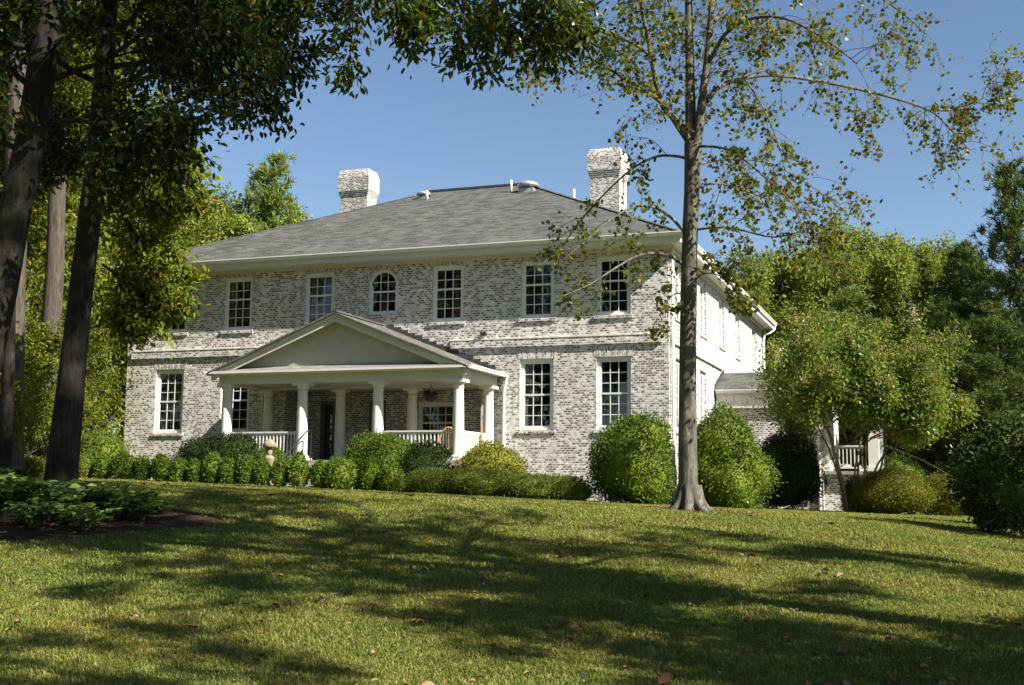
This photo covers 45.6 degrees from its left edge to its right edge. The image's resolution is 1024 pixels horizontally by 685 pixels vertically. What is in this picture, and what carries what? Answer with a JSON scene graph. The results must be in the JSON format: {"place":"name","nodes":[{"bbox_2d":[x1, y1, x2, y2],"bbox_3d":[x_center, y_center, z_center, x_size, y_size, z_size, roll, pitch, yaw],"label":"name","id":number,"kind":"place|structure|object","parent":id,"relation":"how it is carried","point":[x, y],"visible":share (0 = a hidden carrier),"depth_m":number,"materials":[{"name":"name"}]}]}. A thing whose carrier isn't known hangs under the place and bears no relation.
{"place":"outdoors","nodes":[
{"label":"outdoors","id":0,"kind":"place"},
{"bbox_2d":[0,476,1023,684],"bbox_3d":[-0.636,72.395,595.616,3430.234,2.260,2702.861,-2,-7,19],"label":"lawn","id":1,"kind":"structure","parent":0,"point":[511,583],"depth_m":13.60,"materials":[{"name":"green plant"}]},
{"bbox_2d":[0,327,52,455],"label":"understory tree","id":2,"kind":"object","parent":1,"relation":"on","point":[20,405],"visible":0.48,"depth_m":28.04,"materials":[{"name":"green plant"}]},
{"bbox_2d":[12,454,45,476],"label":"ground shrub","id":3,"kind":"object","parent":1,"relation":"on","point":[30,460],"visible":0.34,"depth_m":29.59,"materials":[{"name":"green plant"}]},
{"bbox_2d":[0,57,129,293],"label":"woodland tree","id":4,"kind":"object","parent":1,"relation":"on","point":[39,208],"visible":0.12,"depth_m":40.65,"materials":[{"name":"green plant"}]},
{"bbox_2d":[24,306,110,456],"bbox_3d":[-12.702,1.065,31.265,5.089,4.978,3.496,-2,-7,19],"label":"understory tree","id":5,"kind":"object","parent":1,"relation":"on","point":[44,347],"visible":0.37,"depth_m":30.95,"materials":[{"name":"green plant"}]},
{"bbox_2d":[24,306,126,454],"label":"understory tree","id":6,"kind":"object","parent":1,"relation":"on","point":[93,337],"visible":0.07,"depth_m":40.32,"materials":[{"name":"green plant"}]},
{"bbox_2d":[25,228,138,453],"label":"woodland tree","id":7,"kind":"object","parent":1,"relation":"on","point":[110,357],"visible":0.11,"depth_m":44.57,"materials":[{"name":"green plant"}]},
{"bbox_2d":[78,452,93,478],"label":"boxwood","id":8,"kind":"object","parent":1,"relation":"on","point":[87,458],"visible":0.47,"depth_m":35.96,"materials":[{"name":"green plant"}]},
{"bbox_2d":[0,0,178,470],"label":"hardwood tree","id":9,"kind":"object","parent":1,"relation":"on","point":[70,87],"visible":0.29,"depth_m":29.65,"materials":[{"name":"brown plant"}]},
{"bbox_2d":[28,0,154,456],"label":"hardwood tree","id":10,"kind":"object","parent":1,"relation":"on","point":[52,303],"visible":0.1,"depth_m":33.34,"materials":[{"name":"brown plant"}]},
{"bbox_2d":[0,13,196,406],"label":"woodland tree","id":11,"kind":"object","parent":1,"relation":"on","point":[101,290],"visible":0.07,"depth_m":40.75,"materials":[{"name":"green plant"}]},
{"bbox_2d":[91,453,112,478],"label":"boxwood","id":12,"kind":"object","parent":1,"relation":"on","point":[100,464],"visible":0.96,"depth_m":35.88,"materials":[{"name":"green plant"}]},
{"bbox_2d":[80,429,129,477],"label":"boxwood","id":13,"kind":"object","parent":1,"relation":"on","point":[109,444],"visible":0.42,"depth_m":38.90,"materials":[{"name":"green plant"}]},
{"bbox_2d":[82,335,127,448],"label":"understory tree","id":14,"kind":"object","parent":1,"relation":"on","point":[124,364],"visible":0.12,"depth_m":51.90,"materials":[{"name":"green plant"}]},
{"bbox_2d":[0,140,219,472],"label":"sapling tree","id":15,"kind":"object","parent":1,"relation":"on","point":[154,278],"visible":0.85,"depth_m":26.09,"materials":[{"name":"green plant"}]},
{"bbox_2d":[1,1,224,301],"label":"woodland tree","id":16,"kind":"object","parent":1,"relation":"on","point":[72,225],"visible":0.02,"depth_m":48.12,"materials":[{"name":"green plant"}]},
{"bbox_2d":[0,481,233,542],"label":"mulch bed","id":17,"kind":"object","parent":1,"relation":"on","point":[25,531],"visible":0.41,"depth_m":17.79,"materials":[{"name":"brown soil"}]},
{"bbox_2d":[0,465,40,484],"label":"perennial clump","id":18,"kind":"object","parent":17,"relation":"on","point":[7,470],"visible":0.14,"depth_m":20.37,"materials":[{"name":"green plant"}]},
{"bbox_2d":[0,483,55,514],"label":"perennial clump","id":19,"kind":"object","parent":17,"relation":"on","point":[10,489],"visible":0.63,"depth_m":18.30,"materials":[{"name":"green plant"}]},
{"bbox_2d":[0,499,66,527],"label":"perennial clump","id":20,"kind":"object","parent":17,"relation":"on","point":[38,512],"visible":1,"depth_m":17.33,"materials":[{"name":"green plant"}]},
{"bbox_2d":[0,476,90,502],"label":"perennial clump","id":21,"kind":"object","parent":17,"relation":"on","point":[47,484],"visible":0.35,"depth_m":18.56,"materials":[{"name":"green plant"}]},
{"bbox_2d":[26,490,117,514],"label":"perennial clump","id":22,"kind":"object","parent":17,"relation":"on","point":[76,504],"visible":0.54,"depth_m":17.95,"materials":[{"name":"green plant"}]},
{"bbox_2d":[55,505,123,530],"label":"perennial clump","id":23,"kind":"object","parent":17,"relation":"on","point":[77,516],"visible":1,"depth_m":17.21,"materials":[{"name":"green plant"}]},
{"bbox_2d":[48,479,142,517],"bbox_3d":[-6.252,2.361,18.365,1.486,0.592,1.616,1,-7,-8],"label":"perennial clump","id":24,"kind":"object","parent":17,"relation":"on","point":[121,496],"visible":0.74,"depth_m":18.10,"materials":[{"name":"green plant"}]},
{"bbox_2d":[108,487,175,515],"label":"perennial clump","id":25,"kind":"object","parent":17,"relation":"on","point":[145,493],"visible":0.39,"depth_m":18.63,"materials":[{"name":"green plant"}]},
{"bbox_2d":[115,500,180,519],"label":"perennial clump","id":26,"kind":"object","parent":17,"relation":"on","point":[152,508],"visible":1,"depth_m":18.33,"materials":[{"name":"green plant"}]},
{"bbox_2d":[0,0,302,372],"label":"oak tree","id":27,"kind":"object","parent":17,"relation":"on","point":[174,59],"visible":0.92,"depth_m":16.97,"materials":[{"name":"green plant"}]},
{"bbox_2d":[0,0,363,504],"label":"oak tree","id":28,"kind":"object","parent":17,"relation":"on","point":[63,456],"visible":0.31,"depth_m":20.32,"materials":[{"name":"green plant"}]},
{"bbox_2d":[0,485,773,537],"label":"mulch litter","id":29,"kind":"object","parent":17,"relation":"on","point":[628,507],"visible":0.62,"depth_m":24.08,"materials":[{"name":"brown plant"}]},
{"bbox_2d":[107,449,137,478],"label":"boxwood","id":30,"kind":"object","parent":1,"relation":"on","point":[120,465],"visible":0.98,"depth_m":35.80,"materials":[{"name":"green plant"}]},
{"bbox_2d":[26,50,220,432],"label":"woodland tree","id":31,"kind":"object","parent":1,"relation":"on","point":[191,225],"visible":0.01,"depth_m":64.93,"materials":[{"name":"green plant"}]},
{"bbox_2d":[66,49,211,306],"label":"woodland tree","id":32,"kind":"object","parent":1,"relation":"on","point":[104,229],"visible":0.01,"depth_m":53.06,"materials":[{"name":"green plant"}]},
{"bbox_2d":[132,455,151,480],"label":"boxwood","id":33,"kind":"object","parent":1,"relation":"on","point":[142,468],"visible":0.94,"depth_m":35.79,"materials":[{"name":"green plant"}]},
{"bbox_2d":[149,451,171,481],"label":"boxwood","id":34,"kind":"object","parent":1,"relation":"on","point":[159,465],"visible":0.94,"depth_m":35.71,"materials":[{"name":"green plant"}]},
{"bbox_2d":[86,202,258,428],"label":"woodland tree","id":35,"kind":"object","parent":1,"relation":"on","point":[230,229],"visible":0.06,"depth_m":79.39,"materials":[{"name":"green plant"}]},
{"bbox_2d":[166,456,186,481],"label":"boxwood","id":36,"kind":"object","parent":1,"relation":"on","point":[176,472],"visible":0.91,"depth_m":35.70,"materials":[{"name":"green plant"}]},
{"bbox_2d":[185,456,203,482],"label":"boxwood","id":37,"kind":"object","parent":1,"relation":"on","point":[193,469],"visible":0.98,"depth_m":35.63,"materials":[{"name":"green plant"}]},
{"bbox_2d":[201,451,221,483],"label":"boxwood","id":38,"kind":"object","parent":1,"relation":"on","point":[210,466],"visible":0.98,"depth_m":35.60,"materials":[{"name":"green plant"}]},
{"bbox_2d":[171,430,260,482],"bbox_3d":[-9.027,3.556,37.811,3.634,1.783,1.696,1,-7,0],"label":"yew","id":39,"kind":"object","parent":1,"relation":"on","point":[225,445],"visible":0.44,"depth_m":37.52,"materials":[{"name":"green plant"}]},
{"bbox_2d":[218,457,237,483],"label":"boxwood","id":40,"kind":"object","parent":1,"relation":"on","point":[227,470],"visible":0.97,"depth_m":35.53,"materials":[{"name":"green plant"}]},
{"bbox_2d":[185,179,301,243],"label":"woodland tree","id":41,"kind":"object","parent":1,"relation":"on","point":[222,204],"visible":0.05,"depth_m":82.34,"materials":[{"name":"green plant"}]},
{"bbox_2d":[234,454,256,484],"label":"boxwood","id":42,"kind":"object","parent":1,"relation":"on","point":[244,466],"visible":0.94,"depth_m":35.50,"materials":[{"name":"green plant"}]},
{"bbox_2d":[252,457,272,485],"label":"boxwood","id":43,"kind":"object","parent":1,"relation":"on","point":[262,468],"visible":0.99,"depth_m":35.44,"materials":[{"name":"green plant"}]},
{"bbox_2d":[263,439,275,485],"bbox_3d":[-7.278,3.606,36.444,0.410,1.426,0.400,-2,-7,19],"label":"stone lantern","id":44,"kind":"object","parent":1,"relation":"on","point":[269,444],"visible":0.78,"depth_m":36.38,"materials":[{"name":"beige stone"}]},
{"bbox_2d":[250,446,290,484],"bbox_3d":[-7.516,3.770,37.409,1.504,1.397,0.998,1,-7,0],"label":"yew","id":45,"kind":"object","parent":1,"relation":"on","point":[275,454],"visible":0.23,"depth_m":37.27,"materials":[{"name":"green plant"}]},
{"bbox_2d":[238,150,302,233],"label":"tree","id":46,"kind":"object","parent":1,"relation":"on","point":[263,202],"visible":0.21,"depth_m":82.92,"materials":[{"name":"green plant"}]},
{"bbox_2d":[270,457,289,486],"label":"boxwood","id":47,"kind":"object","parent":1,"relation":"on","point":[278,475],"visible":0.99,"depth_m":35.38,"materials":[{"name":"green plant"}]},
{"bbox_2d":[286,450,310,486],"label":"boxwood","id":48,"kind":"object","parent":1,"relation":"on","point":[299,470],"visible":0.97,"depth_m":35.31,"materials":[{"name":"green plant"}]},
{"bbox_2d":[309,459,329,488],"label":"boxwood","id":49,"kind":"object","parent":1,"relation":"on","point":[317,472],"visible":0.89,"depth_m":35.26,"materials":[{"name":"green plant"}]},
{"bbox_2d":[322,455,360,489],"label":"boxwood","id":50,"kind":"object","parent":1,"relation":"on","point":[341,473],"visible":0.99,"depth_m":35.07,"materials":[{"name":"green plant"}]},
{"bbox_2d":[356,457,380,490],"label":"boxwood","id":51,"kind":"object","parent":1,"relation":"on","point":[369,471],"visible":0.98,"depth_m":35.19,"materials":[{"name":"green plant"}]},
{"bbox_2d":[339,428,415,491],"bbox_3d":[-3.838,3.588,37.033,2.582,1.980,1.878,-3,-8,24],"label":"leafy shrub","id":52,"kind":"object","parent":1,"relation":"on","point":[380,450],"visible":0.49,"depth_m":36.66,"materials":[{"name":"green plant"}]},
{"bbox_2d":[376,460,407,491],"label":"boxwood","id":53,"kind":"object","parent":1,"relation":"on","point":[392,476],"visible":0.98,"depth_m":35.06,"materials":[{"name":"green plant"}]},
{"bbox_2d":[395,437,454,487],"bbox_3d":[-2.648,3.721,36.735,2.289,1.796,1.753,4,-8,-24],"label":"leafy shrub","id":54,"kind":"object","parent":1,"relation":"on","point":[426,454],"visible":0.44,"depth_m":36.35,"materials":[{"name":"green plant"}]},
{"bbox_2d":[403,467,454,494],"bbox_3d":[-2.217,4.085,35.711,2.094,0.937,1.218,1,-7,0],"label":"juniper","id":55,"kind":"object","parent":1,"relation":"on","point":[427,480],"visible":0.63,"depth_m":35.38,"materials":[{"name":"green plant"}]},
{"bbox_2d":[243,0,618,99],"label":"shade tree","id":56,"kind":"object","parent":1,"relation":"on","point":[416,20],"visible":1,"depth_m":13.15,"materials":[{"name":"green plant"}]},
{"bbox_2d":[441,466,518,496],"bbox_3d":[-0.718,4.075,35.343,2.902,1.001,1.442,1,-7,0],"label":"juniper","id":57,"kind":"object","parent":1,"relation":"on","point":[475,481],"visible":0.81,"depth_m":34.99,"materials":[{"name":"green plant"}]},
{"bbox_2d":[449,438,531,475],"bbox_3d":[-0.711,3.752,36.349,2.178,1.813,2.219,-5,-9,40],"label":"golden shrub","id":58,"kind":"object","parent":1,"relation":"on","point":[495,457],"visible":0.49,"depth_m":36.01,"materials":[{"name":"yellow plant"}]},
{"bbox_2d":[0,479,1023,684],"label":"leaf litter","id":59,"kind":"object","parent":1,"relation":"on","point":[501,609],"visible":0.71,"depth_m":12.43,"materials":[{"name":"brown plant"}]},
{"bbox_2d":[105,147,945,513],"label":"brick house","id":60,"kind":"structure","parent":1,"relation":"on","point":[331,335],"depth_m":41.56,"materials":[{"name":"brick"}]},
{"bbox_2d":[151,359,188,435],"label":"window","id":61,"kind":"structure","parent":60,"relation":"in","point":[167,364],"depth_m":43.92,"materials":[{"name":"white paint"}]},
{"bbox_2d":[216,358,249,435],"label":"window","id":62,"kind":"structure","parent":60,"relation":"in","point":[221,360],"depth_m":42.89,"materials":[{"name":"white paint"}]},
{"bbox_2d":[220,273,254,333],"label":"window","id":63,"kind":"structure","parent":60,"relation":"in","point":[244,329],"depth_m":43.43,"materials":[{"name":"white paint"}]},
{"bbox_2d":[303,268,336,324],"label":"window","id":64,"kind":"structure","parent":60,"relation":"in","point":[315,276],"depth_m":42.44,"materials":[{"name":"white paint"}]},
{"bbox_2d":[319,401,334,459],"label":"glazed door","id":65,"kind":"structure","parent":60,"relation":"in","point":[323,403],"depth_m":43.39,"materials":[{"name":"paint"}]},
{"bbox_2d":[363,265,402,318],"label":"window","id":66,"kind":"structure","parent":60,"relation":"in","point":[372,314],"depth_m":41.49,"materials":[{"name":"white paint"}]},
{"bbox_2d":[418,402,452,446],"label":"window","id":67,"kind":"structure","parent":60,"relation":"in","point":[421,404],"depth_m":42.08,"materials":[{"name":"white paint"}]},
{"bbox_2d":[429,261,465,325],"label":"window","id":68,"kind":"structure","parent":60,"relation":"in","point":[459,320],"depth_m":40.69,"materials":[{"name":"white paint"}]},
{"bbox_2d":[515,348,557,433],"bbox_3d":[0.833,1.571,39.288,1.477,2.752,0.390,-2,-7,19],"label":"window","id":69,"kind":"structure","parent":60,"relation":"in","point":[527,364],"depth_m":39.30,"materials":[{"name":"white paint"}]},
{"bbox_2d":[518,256,556,321],"bbox_3d":[0.872,-1.735,39.683,1.338,2.152,0.390,-2,-7,19],"label":"window","id":70,"kind":"structure","parent":60,"relation":"in","point":[526,265],"depth_m":39.68,"materials":[{"name":"white paint"}]},
{"bbox_2d":[594,251,632,318],"bbox_3d":[3.244,-1.827,38.747,1.318,2.152,0.205,-2,-7,19],"label":"window","id":71,"kind":"structure","parent":60,"relation":"in","point":[610,314],"depth_m":38.77,"materials":[{"name":"white paint"}]},
{"bbox_2d":[592,345,635,432],"bbox_3d":[3.246,1.490,38.434,1.457,2.752,0.390,-2,-7,19],"label":"window","id":72,"kind":"structure","parent":60,"relation":"in","point":[613,350],"depth_m":38.46,"materials":[{"name":"white paint"}]},
{"bbox_2d":[675,347,678,433],"bbox_3d":[5.325,1.589,39.105,0.205,2.752,1.387,-2,-7,19],"label":"window","id":73,"kind":"structure","parent":60,"relation":"in","point":[676,349],"depth_m":39.33,"materials":[{"name":"white paint"}]},
{"bbox_2d":[699,360,706,428],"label":"window","id":74,"kind":"structure","parent":60,"relation":"in","point":[703,366],"depth_m":43.33,"materials":[{"name":"white paint"}]},
{"bbox_2d":[699,277,707,339],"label":"window","id":75,"kind":"structure","parent":60,"relation":"in","point":[702,335],"depth_m":43.84,"materials":[{"name":"white paint"}]},
{"bbox_2d":[718,292,725,351],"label":"window","id":76,"kind":"structure","parent":60,"relation":"in","point":[720,301],"depth_m":47.42,"materials":[{"name":"white paint"}]},
{"bbox_2d":[493,472,600,499],"bbox_3d":[1.013,4.158,34.904,2.934,0.900,1.754,-2,-7,18],"label":"juniper","id":77,"kind":"object","parent":1,"relation":"on","point":[532,486],"visible":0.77,"depth_m":34.54,"materials":[{"name":"green plant"}]},
{"bbox_2d":[547,480,592,500],"bbox_3d":[1.606,4.221,34.510,1.418,0.726,0.950,1,-7,0],"label":"juniper","id":78,"kind":"object","parent":1,"relation":"on","point":[574,490],"visible":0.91,"depth_m":34.30,"materials":[{"name":"green plant"}]},
{"bbox_2d":[585,407,677,504],"bbox_3d":[3.437,3.304,34.940,2.695,2.831,2.941,1,-7,0],"label":"boxwood","id":79,"kind":"object","parent":1,"relation":"on","point":[630,461],"visible":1,"depth_m":34.32,"materials":[{"name":"green plant"}]},
{"bbox_2d":[697,398,787,508],"bbox_3d":[6.618,3.327,36.328,3.272,3.404,2.469,1,-7,0],"label":"boxwood","id":80,"kind":"object","parent":1,"relation":"on","point":[734,470],"visible":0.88,"depth_m":35.81,"materials":[{"name":"green plant"}]},
{"bbox_2d":[500,0,1023,511],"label":"tulip tree","id":81,"kind":"object","parent":1,"relation":"on","point":[690,490],"visible":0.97,"depth_m":25.20,"materials":[{"name":"green plant"}]},
{"bbox_2d":[713,241,823,369],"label":"woodland tree","id":82,"kind":"object","parent":1,"relation":"on","point":[788,278],"visible":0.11,"depth_m":66.91,"materials":[{"name":"green plant"}]},
{"bbox_2d":[754,426,828,509],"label":"holly shrub","id":83,"kind":"object","parent":1,"relation":"on","point":[798,466],"visible":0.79,"depth_m":40.06,"materials":[{"name":"green plant"}]},
{"bbox_2d":[731,242,871,435],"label":"woodland tree","id":84,"kind":"object","parent":1,"relation":"on","point":[756,288],"visible":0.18,"depth_m":64.40,"materials":[{"name":"green plant"}]},
{"bbox_2d":[762,319,842,465],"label":"woodland tree","id":85,"kind":"object","parent":1,"relation":"on","point":[771,335],"visible":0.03,"depth_m":63.05,"materials":[{"name":"green plant"}]},
{"bbox_2d":[779,245,898,465],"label":"pine tree","id":86,"kind":"object","parent":1,"relation":"on","point":[813,291],"visible":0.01,"depth_m":69.85,"materials":[{"name":"green plant"}]},
{"bbox_2d":[788,283,905,470],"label":"pine tree","id":87,"kind":"object","parent":1,"relation":"on","point":[848,301],"visible":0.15,"depth_m":57.94,"materials":[{"name":"green plant"}]},
{"bbox_2d":[838,475,864,511],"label":"leafy shrub","id":88,"kind":"object","parent":1,"relation":"on","point":[848,485],"visible":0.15,"depth_m":40.12,"materials":[{"name":"green plant"}]},
{"bbox_2d":[784,240,920,466],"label":"woodland tree","id":89,"kind":"object","parent":1,"relation":"on","point":[892,267],"visible":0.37,"depth_m":59.62,"materials":[{"name":"green plant"}]},
{"bbox_2d":[800,208,908,470],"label":"woodland tree","id":90,"kind":"object","parent":1,"relation":"on","point":[867,241],"visible":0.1,"depth_m":70.51,"materials":[{"name":"green plant"}]},
{"bbox_2d":[744,295,983,512],"bbox_3d":[11.416,2.038,39.587,7.354,7.138,8.215,-2,-7,19],"label":"crape myrtle","id":91,"kind":"object","parent":1,"relation":"on","point":[898,392],"visible":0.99,"depth_m":37.87,"materials":[{"name":"green plant"}]},
{"bbox_2d":[847,467,940,514],"bbox_3d":[12.102,4.749,38.740,2.912,1.620,2.384,1,-7,0],"label":"azalea","id":92,"kind":"object","parent":1,"relation":"on","point":[901,490],"visible":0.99,"depth_m":38.09,"materials":[{"name":"green plant"}]},
{"bbox_2d":[882,452,927,480],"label":"leafy shrub","id":93,"kind":"object","parent":1,"relation":"on","point":[892,464],"visible":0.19,"depth_m":45.49,"materials":[{"name":"green plant"}]},
{"bbox_2d":[847,230,964,331],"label":"woodland tree","id":94,"kind":"object","parent":1,"relation":"on","point":[928,253],"visible":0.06,"depth_m":69.70,"materials":[{"name":"green plant"}]},
{"bbox_2d":[836,234,977,330],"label":"woodland tree","id":95,"kind":"object","parent":1,"relation":"on","point":[925,289],"visible":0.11,"depth_m":67.47,"materials":[{"name":"green plant"}]},
{"bbox_2d":[844,300,974,467],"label":"pine tree","id":96,"kind":"object","parent":1,"relation":"on","point":[939,324],"visible":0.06,"depth_m":56.17,"materials":[{"name":"green plant"}]},
{"bbox_2d":[867,435,958,472],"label":"pine tree","id":97,"kind":"object","parent":1,"relation":"on","point":[888,442],"visible":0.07,"depth_m":49.46,"materials":[{"name":"green plant"}]},
{"bbox_2d":[922,470,964,515],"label":"azalea","id":98,"kind":"object","parent":1,"relation":"on","point":[943,506],"visible":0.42,"depth_m":39.72,"materials":[{"name":"green plant"}]},
{"bbox_2d":[895,332,1013,513],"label":"pine tree","id":99,"kind":"object","parent":1,"relation":"on","point":[936,458],"visible":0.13,"depth_m":47.24,"materials":[{"name":"green plant"}]},
{"bbox_2d":[924,239,993,347],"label":"pine tree","id":100,"kind":"object","parent":1,"relation":"on","point":[952,253],"depth_m":66.71,"materials":[{"name":"green plant"}]},
{"bbox_2d":[919,299,1023,473],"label":"pine tree","id":101,"kind":"object","parent":1,"relation":"on","point":[993,390],"visible":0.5,"depth_m":45.86,"materials":[{"name":"green plant"}]},
{"bbox_2d":[932,240,1014,379],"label":"pine tree","id":102,"kind":"object","parent":1,"relation":"on","point":[964,309],"visible":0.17,"depth_m":62.54,"materials":[{"name":"green plant"}]},
{"bbox_2d":[930,155,1023,431],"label":"pine tree","id":103,"kind":"object","parent":1,"relation":"on","point":[1009,236],"visible":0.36,"depth_m":50.68,"materials":[{"name":"green plant"}]},
{"bbox_2d":[938,407,1023,535],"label":"camellia","id":104,"kind":"object","parent":1,"relation":"on","point":[988,477],"visible":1,"depth_m":24.52,"materials":[{"name":"green plant"}]},
{"bbox_2d":[25,0,1023,470],"label":"sky","id":105,"kind":"structure","parent":0,"point":[424,132],"materials":[{"name":"blue"}]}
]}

